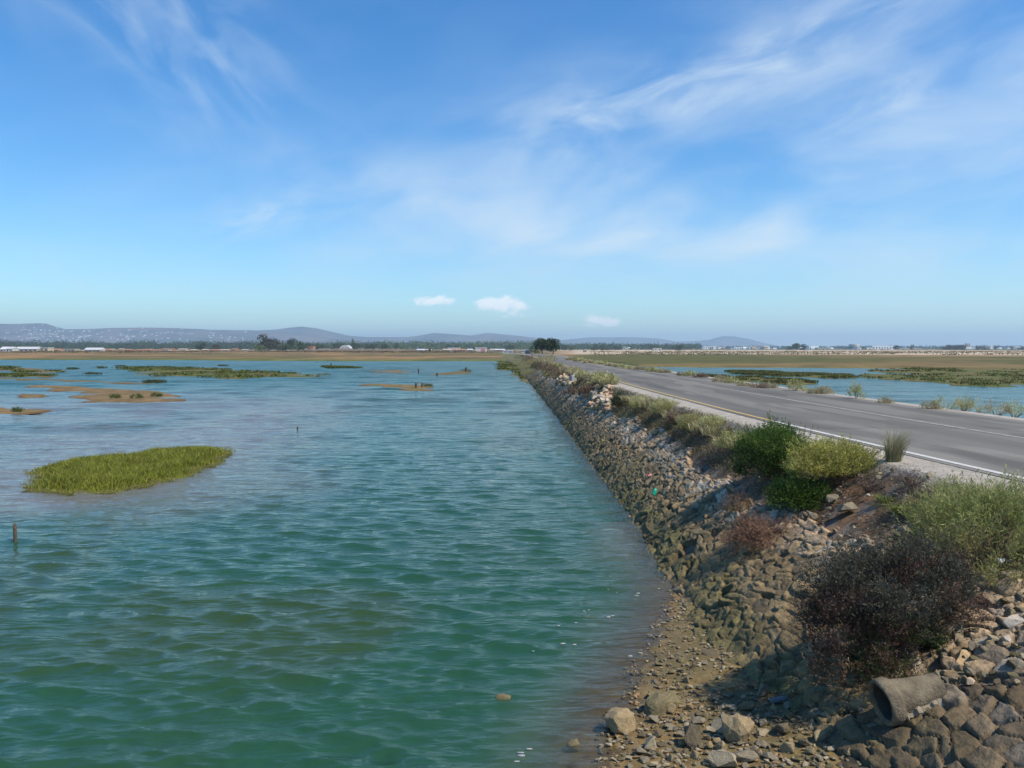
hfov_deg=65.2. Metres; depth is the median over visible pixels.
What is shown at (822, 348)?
terminal wing
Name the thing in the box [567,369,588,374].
dry grass tuft
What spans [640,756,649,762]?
stone
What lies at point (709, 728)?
stone
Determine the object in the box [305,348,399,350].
pale wall
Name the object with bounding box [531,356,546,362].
bank shrub
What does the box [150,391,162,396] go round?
samphire clump
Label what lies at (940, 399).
verge plant
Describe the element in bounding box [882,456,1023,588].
pale green bush
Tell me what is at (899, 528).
stone
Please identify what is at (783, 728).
stone
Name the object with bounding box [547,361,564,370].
bank shrub
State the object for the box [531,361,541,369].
bank shrub
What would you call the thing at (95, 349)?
white roofed barn
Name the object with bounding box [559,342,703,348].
wood
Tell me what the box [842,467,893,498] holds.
dry twiggy shrub
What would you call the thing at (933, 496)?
dry twiggy shrub
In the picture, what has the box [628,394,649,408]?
crest shrub
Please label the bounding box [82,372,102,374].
drowned clump
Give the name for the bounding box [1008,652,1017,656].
rubble stone
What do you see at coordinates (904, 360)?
ground
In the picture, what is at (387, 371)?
mudbank
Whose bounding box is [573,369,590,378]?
bank shrub
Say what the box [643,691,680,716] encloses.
stone
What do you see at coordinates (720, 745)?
stone
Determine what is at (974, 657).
rubble stone
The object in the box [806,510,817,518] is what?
stone
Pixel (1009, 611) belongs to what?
rubble stone
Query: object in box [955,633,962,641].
rubble stone
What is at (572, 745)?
stone
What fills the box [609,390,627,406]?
crest shrub
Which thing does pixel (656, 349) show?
pump house
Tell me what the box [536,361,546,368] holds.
bank shrub
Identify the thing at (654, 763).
stone
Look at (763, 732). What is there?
stone
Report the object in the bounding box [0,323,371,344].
hills
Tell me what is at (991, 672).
rubble stone
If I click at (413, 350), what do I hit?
pale wall
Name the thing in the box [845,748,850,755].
stone
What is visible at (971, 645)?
rubble stone
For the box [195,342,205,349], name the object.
tree
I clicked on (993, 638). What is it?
rubble stone
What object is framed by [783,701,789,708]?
stone
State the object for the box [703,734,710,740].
stone
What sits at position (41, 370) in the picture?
marsh islet
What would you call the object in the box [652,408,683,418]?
dry grass tuft
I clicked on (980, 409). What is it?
verge plant
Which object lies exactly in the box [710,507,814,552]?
dead brush
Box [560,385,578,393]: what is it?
bank shrub
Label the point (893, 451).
wispy grass
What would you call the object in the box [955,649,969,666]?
stone
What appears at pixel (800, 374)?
marsh plants
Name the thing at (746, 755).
stone
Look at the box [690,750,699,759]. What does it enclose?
stone
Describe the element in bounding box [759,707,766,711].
stone
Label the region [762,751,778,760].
stone
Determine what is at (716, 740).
stone
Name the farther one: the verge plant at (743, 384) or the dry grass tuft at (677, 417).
the verge plant at (743, 384)
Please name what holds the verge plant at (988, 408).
on the embankment
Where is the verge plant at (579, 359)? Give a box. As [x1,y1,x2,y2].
[573,357,590,360]
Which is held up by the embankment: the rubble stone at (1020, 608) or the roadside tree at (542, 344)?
the roadside tree at (542, 344)
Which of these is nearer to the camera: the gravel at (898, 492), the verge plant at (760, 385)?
the gravel at (898, 492)
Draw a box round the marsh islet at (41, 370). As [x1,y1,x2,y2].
[0,368,66,372]
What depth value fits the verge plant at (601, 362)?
79.86 m
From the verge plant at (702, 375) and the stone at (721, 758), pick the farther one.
the verge plant at (702, 375)
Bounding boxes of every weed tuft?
[867,492,899,503]
[869,501,922,515]
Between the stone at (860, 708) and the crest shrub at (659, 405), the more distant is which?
the crest shrub at (659, 405)
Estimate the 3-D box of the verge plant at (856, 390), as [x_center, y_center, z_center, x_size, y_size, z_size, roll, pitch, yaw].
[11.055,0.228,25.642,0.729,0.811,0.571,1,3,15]
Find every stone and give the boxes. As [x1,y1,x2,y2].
[495,693,510,699]
[566,738,580,751]
[604,707,635,734]
[634,747,646,753]
[637,732,645,737]
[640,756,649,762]
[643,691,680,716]
[644,735,656,749]
[648,690,658,695]
[648,715,658,722]
[649,761,657,765]
[654,730,662,737]
[656,742,665,746]
[665,723,674,730]
[666,703,675,713]
[667,754,674,761]
[676,730,684,736]
[678,740,684,745]
[680,715,687,721]
[682,677,689,682]
[683,723,700,748]
[685,703,692,709]
[689,716,705,723]
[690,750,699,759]
[702,649,718,655]
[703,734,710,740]
[705,726,716,732]
[706,741,712,747]
[707,749,737,766]
[711,718,722,733]
[712,737,720,743]
[716,741,726,749]
[721,713,754,741]
[725,704,736,708]
[727,681,734,688]
[731,750,757,761]
[737,701,755,709]
[741,762,748,767]
[750,745,758,750]
[755,740,768,747]
[756,728,768,737]
[758,683,768,696]
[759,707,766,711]
[759,718,766,725]
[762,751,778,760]
[770,703,777,710]
[770,742,780,745]
[772,715,781,719]
[773,723,789,733]
[779,742,794,753]
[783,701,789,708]
[798,738,809,746]
[803,698,816,708]
[805,746,815,754]
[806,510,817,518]
[808,707,822,716]
[812,730,826,742]
[814,754,823,761]
[817,763,823,767]
[820,711,831,716]
[826,494,838,502]
[826,745,834,751]
[833,703,845,714]
[837,502,857,511]
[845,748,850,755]
[857,705,864,711]
[866,722,876,727]
[897,525,910,532]
[941,676,949,682]
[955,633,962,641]
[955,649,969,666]
[963,667,974,675]
[967,677,974,684]
[968,641,974,650]
[969,628,978,632]
[969,655,978,659]
[979,645,988,651]
[987,634,999,640]
[988,669,994,675]
[992,678,1000,683]
[1000,597,1008,602]
[1001,635,1010,641]
[1002,614,1023,628]
[1003,607,1016,616]
[1005,659,1016,669]
[1007,672,1018,677]
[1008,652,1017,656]
[1015,606,1023,612]
[1016,653,1023,658]
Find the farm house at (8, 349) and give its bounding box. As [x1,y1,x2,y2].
[6,347,18,351]
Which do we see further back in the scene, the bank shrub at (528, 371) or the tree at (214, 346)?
the tree at (214, 346)
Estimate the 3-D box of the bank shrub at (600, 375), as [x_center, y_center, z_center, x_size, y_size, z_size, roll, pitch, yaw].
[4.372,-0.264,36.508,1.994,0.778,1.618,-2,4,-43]
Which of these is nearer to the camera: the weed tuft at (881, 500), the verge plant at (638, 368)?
the weed tuft at (881, 500)
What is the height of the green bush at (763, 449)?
1.172 m
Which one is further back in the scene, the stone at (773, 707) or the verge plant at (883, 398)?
the verge plant at (883, 398)
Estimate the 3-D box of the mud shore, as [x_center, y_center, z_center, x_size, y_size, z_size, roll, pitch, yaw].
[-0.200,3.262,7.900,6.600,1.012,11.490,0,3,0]
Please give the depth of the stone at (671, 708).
7.54 m
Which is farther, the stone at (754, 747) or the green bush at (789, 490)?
the green bush at (789, 490)
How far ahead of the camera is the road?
18.44 m
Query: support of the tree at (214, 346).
on the ground at (904, 360)
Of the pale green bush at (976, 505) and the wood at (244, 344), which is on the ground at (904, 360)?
the wood at (244, 344)
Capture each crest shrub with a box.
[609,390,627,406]
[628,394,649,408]
[644,394,679,414]
[662,410,686,423]
[674,411,702,429]
[693,412,728,429]
[713,428,746,449]
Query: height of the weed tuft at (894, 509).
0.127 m
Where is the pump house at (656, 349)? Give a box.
[652,348,661,350]
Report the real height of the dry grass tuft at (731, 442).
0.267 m
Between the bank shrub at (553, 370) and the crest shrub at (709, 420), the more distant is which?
the bank shrub at (553, 370)
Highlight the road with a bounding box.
[493,351,1023,481]
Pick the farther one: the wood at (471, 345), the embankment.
the wood at (471, 345)
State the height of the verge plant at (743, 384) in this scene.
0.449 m
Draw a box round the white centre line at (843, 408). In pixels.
[558,357,1022,437]
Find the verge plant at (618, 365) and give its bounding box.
[612,363,627,366]
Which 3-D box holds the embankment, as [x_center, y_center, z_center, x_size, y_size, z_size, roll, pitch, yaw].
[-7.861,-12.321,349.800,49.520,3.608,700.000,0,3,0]
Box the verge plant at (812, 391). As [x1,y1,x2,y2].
[805,387,824,393]
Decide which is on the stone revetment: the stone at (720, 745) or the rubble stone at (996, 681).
the rubble stone at (996, 681)
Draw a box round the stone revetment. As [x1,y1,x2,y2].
[528,370,1023,767]
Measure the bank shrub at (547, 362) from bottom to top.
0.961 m
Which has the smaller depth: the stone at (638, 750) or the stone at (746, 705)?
the stone at (638, 750)
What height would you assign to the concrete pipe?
0.398 m
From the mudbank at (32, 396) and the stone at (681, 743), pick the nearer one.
the stone at (681, 743)
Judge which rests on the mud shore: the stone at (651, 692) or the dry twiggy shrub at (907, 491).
the stone at (651, 692)
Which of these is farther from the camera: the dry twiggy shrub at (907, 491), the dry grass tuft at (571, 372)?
the dry grass tuft at (571, 372)
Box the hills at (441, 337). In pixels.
[258,327,588,344]
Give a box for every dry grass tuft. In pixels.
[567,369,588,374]
[577,373,592,379]
[596,379,622,385]
[618,394,634,400]
[632,398,654,406]
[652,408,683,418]
[666,412,700,422]
[682,420,704,431]
[697,423,726,436]
[707,434,729,447]
[718,436,736,448]
[905,473,1004,503]
[947,475,1021,511]
[957,489,1023,520]
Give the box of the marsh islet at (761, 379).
[737,377,816,384]
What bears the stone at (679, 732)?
on the mud shore
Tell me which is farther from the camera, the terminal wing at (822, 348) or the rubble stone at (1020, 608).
the terminal wing at (822, 348)
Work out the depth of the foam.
9.09 m
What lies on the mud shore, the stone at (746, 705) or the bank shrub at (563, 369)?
the stone at (746, 705)
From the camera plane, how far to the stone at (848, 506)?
10.72 m
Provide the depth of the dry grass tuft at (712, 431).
17.81 m
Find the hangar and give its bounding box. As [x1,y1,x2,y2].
[896,348,921,349]
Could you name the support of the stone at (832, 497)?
on the embankment
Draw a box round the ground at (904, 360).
[0,348,1023,369]
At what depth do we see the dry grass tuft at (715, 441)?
16.70 m
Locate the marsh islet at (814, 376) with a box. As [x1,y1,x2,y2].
[727,371,855,378]
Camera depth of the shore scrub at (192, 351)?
537.92 m
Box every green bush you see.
[724,412,831,480]
[761,470,835,511]
[779,424,890,488]
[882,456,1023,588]
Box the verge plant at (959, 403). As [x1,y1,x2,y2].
[950,394,979,411]
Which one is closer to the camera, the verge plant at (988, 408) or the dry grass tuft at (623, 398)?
the verge plant at (988, 408)
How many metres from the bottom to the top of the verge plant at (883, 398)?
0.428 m
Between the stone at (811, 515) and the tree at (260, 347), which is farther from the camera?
the tree at (260, 347)
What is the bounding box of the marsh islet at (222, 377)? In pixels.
[124,367,320,378]
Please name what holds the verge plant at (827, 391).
on the embankment
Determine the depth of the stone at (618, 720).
7.28 m
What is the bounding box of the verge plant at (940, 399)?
[932,395,956,409]
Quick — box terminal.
[868,346,893,349]
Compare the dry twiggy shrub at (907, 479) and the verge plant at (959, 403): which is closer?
the dry twiggy shrub at (907, 479)
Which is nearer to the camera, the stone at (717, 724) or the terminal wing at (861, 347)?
the stone at (717, 724)
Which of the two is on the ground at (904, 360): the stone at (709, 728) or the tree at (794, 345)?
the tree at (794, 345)
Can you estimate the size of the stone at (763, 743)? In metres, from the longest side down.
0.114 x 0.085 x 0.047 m
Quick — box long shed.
[17,347,39,351]
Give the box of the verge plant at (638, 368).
[633,365,647,369]
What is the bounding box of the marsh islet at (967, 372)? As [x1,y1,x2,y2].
[856,368,1023,387]
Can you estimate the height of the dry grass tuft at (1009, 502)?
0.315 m
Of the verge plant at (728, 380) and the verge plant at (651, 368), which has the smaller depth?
the verge plant at (728, 380)
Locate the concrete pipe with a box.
[867,673,946,726]
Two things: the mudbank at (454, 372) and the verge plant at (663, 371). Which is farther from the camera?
the mudbank at (454, 372)
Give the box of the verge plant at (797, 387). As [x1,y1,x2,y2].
[784,376,809,390]
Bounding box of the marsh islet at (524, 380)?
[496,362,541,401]
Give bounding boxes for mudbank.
[0,377,155,383]
[0,407,51,414]
[16,394,49,397]
[24,385,185,402]
[359,384,433,390]
[369,370,405,372]
[432,371,470,374]
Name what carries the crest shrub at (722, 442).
on the embankment
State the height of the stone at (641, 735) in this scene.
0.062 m
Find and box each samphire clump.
[10,407,24,411]
[108,394,121,397]
[129,393,143,397]
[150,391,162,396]
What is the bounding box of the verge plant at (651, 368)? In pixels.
[645,365,658,371]
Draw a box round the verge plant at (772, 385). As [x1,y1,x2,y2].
[761,380,780,387]
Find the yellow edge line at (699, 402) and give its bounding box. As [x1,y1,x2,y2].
[565,365,772,420]
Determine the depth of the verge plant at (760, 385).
32.26 m
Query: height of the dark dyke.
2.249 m
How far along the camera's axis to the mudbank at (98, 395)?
58.97 m
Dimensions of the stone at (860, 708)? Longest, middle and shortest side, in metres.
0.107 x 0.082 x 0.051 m
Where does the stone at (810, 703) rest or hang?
on the stone revetment
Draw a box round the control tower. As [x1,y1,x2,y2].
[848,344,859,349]
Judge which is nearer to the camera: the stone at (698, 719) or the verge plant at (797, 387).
the stone at (698, 719)
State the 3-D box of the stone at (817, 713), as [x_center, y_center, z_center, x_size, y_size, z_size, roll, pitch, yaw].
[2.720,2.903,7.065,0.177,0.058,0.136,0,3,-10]
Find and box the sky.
[0,0,1023,347]
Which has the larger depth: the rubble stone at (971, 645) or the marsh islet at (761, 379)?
the marsh islet at (761, 379)
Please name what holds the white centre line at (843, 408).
on the road
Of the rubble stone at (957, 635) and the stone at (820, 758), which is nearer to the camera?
the stone at (820, 758)
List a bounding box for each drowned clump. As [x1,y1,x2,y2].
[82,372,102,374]
[141,379,163,382]
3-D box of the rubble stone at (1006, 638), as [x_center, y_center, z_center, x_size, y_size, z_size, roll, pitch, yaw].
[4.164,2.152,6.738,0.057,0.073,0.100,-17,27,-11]
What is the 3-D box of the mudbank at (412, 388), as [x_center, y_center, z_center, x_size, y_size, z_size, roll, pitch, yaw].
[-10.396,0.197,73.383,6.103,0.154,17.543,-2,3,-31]
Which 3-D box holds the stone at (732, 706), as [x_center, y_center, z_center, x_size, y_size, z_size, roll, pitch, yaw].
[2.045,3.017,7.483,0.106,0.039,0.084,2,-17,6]
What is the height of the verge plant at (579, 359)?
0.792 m
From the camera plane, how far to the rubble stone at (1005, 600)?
7.23 m
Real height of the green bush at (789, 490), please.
0.666 m
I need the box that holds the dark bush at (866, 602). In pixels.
[770,507,1005,702]
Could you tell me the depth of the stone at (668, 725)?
7.25 m
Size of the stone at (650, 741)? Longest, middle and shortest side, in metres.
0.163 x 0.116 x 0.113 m
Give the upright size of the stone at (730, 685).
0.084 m
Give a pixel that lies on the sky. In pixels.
(822, 173)
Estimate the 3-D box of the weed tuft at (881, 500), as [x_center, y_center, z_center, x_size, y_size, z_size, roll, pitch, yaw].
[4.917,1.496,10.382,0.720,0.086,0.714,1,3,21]
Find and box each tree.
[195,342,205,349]
[211,344,223,348]
[251,344,266,350]
[257,333,277,349]
[270,337,286,349]
[280,344,290,350]
[285,338,296,349]
[293,341,305,349]
[352,342,362,348]
[528,337,552,353]
[547,338,560,354]
[791,343,800,349]
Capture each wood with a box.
[0,338,258,349]
[250,339,564,349]
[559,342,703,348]
[707,345,1022,348]
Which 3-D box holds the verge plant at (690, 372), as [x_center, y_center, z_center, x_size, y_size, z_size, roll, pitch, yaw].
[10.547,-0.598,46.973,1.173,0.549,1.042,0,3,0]
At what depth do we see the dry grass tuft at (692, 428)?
18.95 m
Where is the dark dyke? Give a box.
[198,350,309,351]
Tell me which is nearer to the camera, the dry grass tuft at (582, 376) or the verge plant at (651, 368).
the dry grass tuft at (582, 376)
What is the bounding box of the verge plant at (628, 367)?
[621,365,634,368]
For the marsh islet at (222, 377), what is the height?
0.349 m
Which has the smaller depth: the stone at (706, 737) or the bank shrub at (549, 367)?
the stone at (706, 737)
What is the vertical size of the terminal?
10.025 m
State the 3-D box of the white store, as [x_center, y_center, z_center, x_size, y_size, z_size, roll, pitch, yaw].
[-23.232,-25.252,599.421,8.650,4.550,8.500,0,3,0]
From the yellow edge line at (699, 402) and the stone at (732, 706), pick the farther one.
the yellow edge line at (699, 402)
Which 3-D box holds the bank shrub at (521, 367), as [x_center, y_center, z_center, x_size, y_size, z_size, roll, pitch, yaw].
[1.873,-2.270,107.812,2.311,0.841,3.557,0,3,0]
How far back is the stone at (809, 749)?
6.52 m
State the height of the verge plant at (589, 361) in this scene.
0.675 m
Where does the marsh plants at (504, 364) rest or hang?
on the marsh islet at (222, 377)
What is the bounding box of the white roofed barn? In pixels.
[84,348,105,351]
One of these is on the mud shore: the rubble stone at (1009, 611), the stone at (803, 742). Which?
the stone at (803, 742)
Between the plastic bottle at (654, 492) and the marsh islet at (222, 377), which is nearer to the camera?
the plastic bottle at (654, 492)
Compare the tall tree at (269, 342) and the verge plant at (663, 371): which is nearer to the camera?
the verge plant at (663, 371)
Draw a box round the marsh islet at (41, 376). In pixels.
[2,375,56,377]
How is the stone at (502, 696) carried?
in the water
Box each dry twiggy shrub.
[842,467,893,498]
[883,461,936,488]
[889,475,934,502]
[914,484,960,507]
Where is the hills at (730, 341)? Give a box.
[560,336,781,347]
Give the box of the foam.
[514,588,659,761]
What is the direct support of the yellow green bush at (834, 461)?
on the embankment
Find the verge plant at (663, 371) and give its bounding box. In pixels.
[655,368,671,372]
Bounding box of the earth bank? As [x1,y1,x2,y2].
[832,349,934,349]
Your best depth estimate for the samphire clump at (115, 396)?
54.58 m
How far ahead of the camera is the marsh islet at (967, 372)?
94.45 m
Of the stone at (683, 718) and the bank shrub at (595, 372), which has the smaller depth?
the stone at (683, 718)
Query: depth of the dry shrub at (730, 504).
12.86 m
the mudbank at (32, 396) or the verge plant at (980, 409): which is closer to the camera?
the verge plant at (980, 409)
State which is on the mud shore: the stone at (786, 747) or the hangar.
the stone at (786, 747)
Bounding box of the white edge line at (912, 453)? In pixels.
[773,421,1023,478]
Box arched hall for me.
[340,345,351,348]
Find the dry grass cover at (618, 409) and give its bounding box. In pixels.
[524,357,1022,606]
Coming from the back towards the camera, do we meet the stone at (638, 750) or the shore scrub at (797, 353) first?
the shore scrub at (797, 353)
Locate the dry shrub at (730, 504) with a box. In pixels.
[715,489,755,515]
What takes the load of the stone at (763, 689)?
on the mud shore
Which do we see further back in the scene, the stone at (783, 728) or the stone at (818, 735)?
the stone at (783, 728)
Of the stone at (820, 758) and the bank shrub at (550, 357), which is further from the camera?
the bank shrub at (550, 357)
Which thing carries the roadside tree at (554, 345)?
on the ground at (904, 360)
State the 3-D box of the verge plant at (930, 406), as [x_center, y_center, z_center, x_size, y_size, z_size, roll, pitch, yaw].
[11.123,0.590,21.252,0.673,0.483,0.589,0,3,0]
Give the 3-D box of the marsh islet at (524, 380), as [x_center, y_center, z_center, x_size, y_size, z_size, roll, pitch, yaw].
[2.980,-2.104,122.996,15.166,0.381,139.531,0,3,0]
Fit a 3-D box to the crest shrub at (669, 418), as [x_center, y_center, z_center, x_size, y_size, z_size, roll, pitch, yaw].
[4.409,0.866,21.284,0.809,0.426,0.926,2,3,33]
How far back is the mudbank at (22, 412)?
43.78 m
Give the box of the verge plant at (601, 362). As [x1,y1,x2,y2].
[592,360,609,363]
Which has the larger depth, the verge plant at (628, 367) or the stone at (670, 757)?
the verge plant at (628, 367)
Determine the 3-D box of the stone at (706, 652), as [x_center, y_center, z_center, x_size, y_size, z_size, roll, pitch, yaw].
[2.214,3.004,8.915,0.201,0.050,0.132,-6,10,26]
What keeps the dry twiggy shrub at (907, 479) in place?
on the embankment
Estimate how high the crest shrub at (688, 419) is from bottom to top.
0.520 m
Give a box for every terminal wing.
[815,348,829,349]
[853,347,871,349]
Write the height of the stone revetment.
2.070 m
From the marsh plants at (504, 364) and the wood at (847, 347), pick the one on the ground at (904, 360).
the wood at (847, 347)
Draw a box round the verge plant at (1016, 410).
[995,399,1023,417]
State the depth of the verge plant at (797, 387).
30.16 m
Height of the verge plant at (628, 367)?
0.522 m
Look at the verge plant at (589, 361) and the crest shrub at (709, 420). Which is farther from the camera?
the verge plant at (589, 361)
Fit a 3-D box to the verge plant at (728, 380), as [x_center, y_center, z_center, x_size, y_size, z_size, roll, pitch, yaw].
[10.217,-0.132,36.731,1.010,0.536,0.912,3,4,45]
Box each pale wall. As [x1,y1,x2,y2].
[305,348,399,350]
[395,349,439,350]
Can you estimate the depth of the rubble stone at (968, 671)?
6.50 m
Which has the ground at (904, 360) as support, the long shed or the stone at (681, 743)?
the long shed
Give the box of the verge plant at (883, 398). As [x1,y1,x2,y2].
[875,396,895,402]
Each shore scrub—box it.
[0,350,519,352]
[589,350,1023,355]
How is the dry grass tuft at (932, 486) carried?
on the embankment
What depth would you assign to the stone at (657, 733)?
7.11 m
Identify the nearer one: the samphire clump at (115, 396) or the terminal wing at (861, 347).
the samphire clump at (115, 396)
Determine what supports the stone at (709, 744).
on the mud shore
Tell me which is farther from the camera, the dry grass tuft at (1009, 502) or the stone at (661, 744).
the dry grass tuft at (1009, 502)
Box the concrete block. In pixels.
[569,375,576,386]
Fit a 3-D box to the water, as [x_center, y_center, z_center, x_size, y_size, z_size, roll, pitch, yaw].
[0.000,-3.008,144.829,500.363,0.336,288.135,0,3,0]
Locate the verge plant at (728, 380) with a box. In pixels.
[723,376,743,382]
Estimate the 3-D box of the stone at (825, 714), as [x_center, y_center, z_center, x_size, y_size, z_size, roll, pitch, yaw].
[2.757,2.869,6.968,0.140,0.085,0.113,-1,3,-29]
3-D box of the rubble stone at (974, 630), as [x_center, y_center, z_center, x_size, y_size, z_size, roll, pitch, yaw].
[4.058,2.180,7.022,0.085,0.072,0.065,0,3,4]
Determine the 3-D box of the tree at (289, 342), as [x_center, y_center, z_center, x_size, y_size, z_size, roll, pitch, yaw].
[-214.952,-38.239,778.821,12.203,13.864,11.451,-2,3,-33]
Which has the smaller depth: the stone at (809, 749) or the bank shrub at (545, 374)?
the stone at (809, 749)
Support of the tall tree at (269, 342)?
on the ground at (904, 360)
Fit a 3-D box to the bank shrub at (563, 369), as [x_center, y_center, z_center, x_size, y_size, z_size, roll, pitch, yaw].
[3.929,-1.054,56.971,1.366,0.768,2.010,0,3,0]
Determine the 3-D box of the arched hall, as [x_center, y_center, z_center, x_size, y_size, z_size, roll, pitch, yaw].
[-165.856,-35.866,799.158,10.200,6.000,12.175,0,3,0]
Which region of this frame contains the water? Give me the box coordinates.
[0,360,1023,767]
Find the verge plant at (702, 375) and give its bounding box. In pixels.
[691,372,708,377]
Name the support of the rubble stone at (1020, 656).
on the stone revetment
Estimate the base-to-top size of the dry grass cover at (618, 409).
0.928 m
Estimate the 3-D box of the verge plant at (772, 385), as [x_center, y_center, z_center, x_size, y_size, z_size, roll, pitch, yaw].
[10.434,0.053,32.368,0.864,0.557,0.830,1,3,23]
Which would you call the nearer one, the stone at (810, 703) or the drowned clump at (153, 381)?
the stone at (810, 703)
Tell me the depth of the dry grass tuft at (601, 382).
35.55 m
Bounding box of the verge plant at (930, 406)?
[919,398,942,408]
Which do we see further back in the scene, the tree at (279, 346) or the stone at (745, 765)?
the tree at (279, 346)
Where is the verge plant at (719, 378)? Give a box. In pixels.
[711,375,729,381]
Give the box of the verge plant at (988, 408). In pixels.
[980,397,1015,415]
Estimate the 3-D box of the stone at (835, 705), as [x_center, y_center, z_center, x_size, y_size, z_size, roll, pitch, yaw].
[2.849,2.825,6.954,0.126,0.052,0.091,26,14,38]
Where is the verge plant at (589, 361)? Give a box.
[582,359,597,362]
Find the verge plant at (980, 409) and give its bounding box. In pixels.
[969,399,994,413]
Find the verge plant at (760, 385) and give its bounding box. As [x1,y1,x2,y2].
[749,381,769,387]
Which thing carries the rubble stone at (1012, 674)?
on the stone revetment
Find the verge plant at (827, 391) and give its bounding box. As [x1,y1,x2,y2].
[815,385,837,393]
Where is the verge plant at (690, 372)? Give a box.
[683,369,697,375]
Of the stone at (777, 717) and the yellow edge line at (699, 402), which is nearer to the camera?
the stone at (777, 717)
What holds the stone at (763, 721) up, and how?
on the mud shore
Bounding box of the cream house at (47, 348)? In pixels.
[39,347,53,350]
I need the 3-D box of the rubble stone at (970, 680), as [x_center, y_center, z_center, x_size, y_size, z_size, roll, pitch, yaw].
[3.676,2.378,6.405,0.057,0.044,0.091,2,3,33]
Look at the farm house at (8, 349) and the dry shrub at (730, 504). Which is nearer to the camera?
the dry shrub at (730, 504)
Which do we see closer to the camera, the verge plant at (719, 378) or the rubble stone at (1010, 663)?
the rubble stone at (1010, 663)
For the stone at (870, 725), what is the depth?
6.52 m
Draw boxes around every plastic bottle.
[651,488,656,495]
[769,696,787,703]
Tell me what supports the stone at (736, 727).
on the mud shore
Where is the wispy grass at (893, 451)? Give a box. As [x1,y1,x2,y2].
[876,426,924,461]
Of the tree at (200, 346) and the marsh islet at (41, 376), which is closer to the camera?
the marsh islet at (41, 376)
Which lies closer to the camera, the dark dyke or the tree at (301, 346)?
the dark dyke
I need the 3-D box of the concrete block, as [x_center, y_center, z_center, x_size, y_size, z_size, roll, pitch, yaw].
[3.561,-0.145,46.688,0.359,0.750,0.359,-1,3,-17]
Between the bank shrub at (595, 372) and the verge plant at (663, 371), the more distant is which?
the verge plant at (663, 371)
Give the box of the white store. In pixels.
[475,347,486,351]
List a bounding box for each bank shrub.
[518,365,529,368]
[520,370,532,374]
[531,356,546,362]
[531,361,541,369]
[534,354,557,359]
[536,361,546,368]
[539,371,552,376]
[543,358,556,365]
[544,363,555,372]
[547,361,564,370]
[550,367,563,376]
[559,365,570,371]
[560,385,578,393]
[564,366,581,373]
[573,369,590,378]
[576,385,594,395]
[584,369,606,380]
[587,371,620,383]
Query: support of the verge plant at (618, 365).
on the embankment
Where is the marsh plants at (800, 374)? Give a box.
[700,366,1023,385]
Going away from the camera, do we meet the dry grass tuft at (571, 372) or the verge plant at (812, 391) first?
the verge plant at (812, 391)
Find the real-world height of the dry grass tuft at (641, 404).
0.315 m
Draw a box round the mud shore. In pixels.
[555,572,840,767]
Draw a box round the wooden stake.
[13,523,16,541]
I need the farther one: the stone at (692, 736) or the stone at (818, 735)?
the stone at (692, 736)
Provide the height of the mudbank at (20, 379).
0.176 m
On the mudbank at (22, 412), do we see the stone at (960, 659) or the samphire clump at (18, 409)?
the samphire clump at (18, 409)
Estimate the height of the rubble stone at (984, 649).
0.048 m
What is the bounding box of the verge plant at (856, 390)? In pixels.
[844,379,867,398]
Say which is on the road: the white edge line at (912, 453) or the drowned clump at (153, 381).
the white edge line at (912, 453)
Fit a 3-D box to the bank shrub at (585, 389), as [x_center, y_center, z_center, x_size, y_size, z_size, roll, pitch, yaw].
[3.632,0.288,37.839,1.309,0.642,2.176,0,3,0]
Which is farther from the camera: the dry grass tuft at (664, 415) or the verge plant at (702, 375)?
the verge plant at (702, 375)
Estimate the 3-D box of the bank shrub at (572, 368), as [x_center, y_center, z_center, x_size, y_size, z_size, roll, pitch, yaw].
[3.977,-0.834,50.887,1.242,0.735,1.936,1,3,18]
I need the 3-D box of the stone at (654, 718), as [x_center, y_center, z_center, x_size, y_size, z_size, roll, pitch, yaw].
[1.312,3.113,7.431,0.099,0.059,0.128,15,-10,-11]
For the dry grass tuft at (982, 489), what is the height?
0.354 m
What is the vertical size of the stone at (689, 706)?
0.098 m
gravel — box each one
[654,407,1021,568]
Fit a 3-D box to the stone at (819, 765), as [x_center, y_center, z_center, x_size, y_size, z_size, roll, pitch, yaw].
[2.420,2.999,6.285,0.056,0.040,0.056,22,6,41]
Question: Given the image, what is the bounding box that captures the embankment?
[489,351,1023,715]
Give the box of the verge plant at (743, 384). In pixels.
[736,380,756,385]
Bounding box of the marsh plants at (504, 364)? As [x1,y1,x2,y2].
[0,361,537,386]
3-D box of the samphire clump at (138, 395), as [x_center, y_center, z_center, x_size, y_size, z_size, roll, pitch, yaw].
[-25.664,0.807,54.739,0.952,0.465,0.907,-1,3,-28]
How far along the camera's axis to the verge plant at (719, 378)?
37.74 m

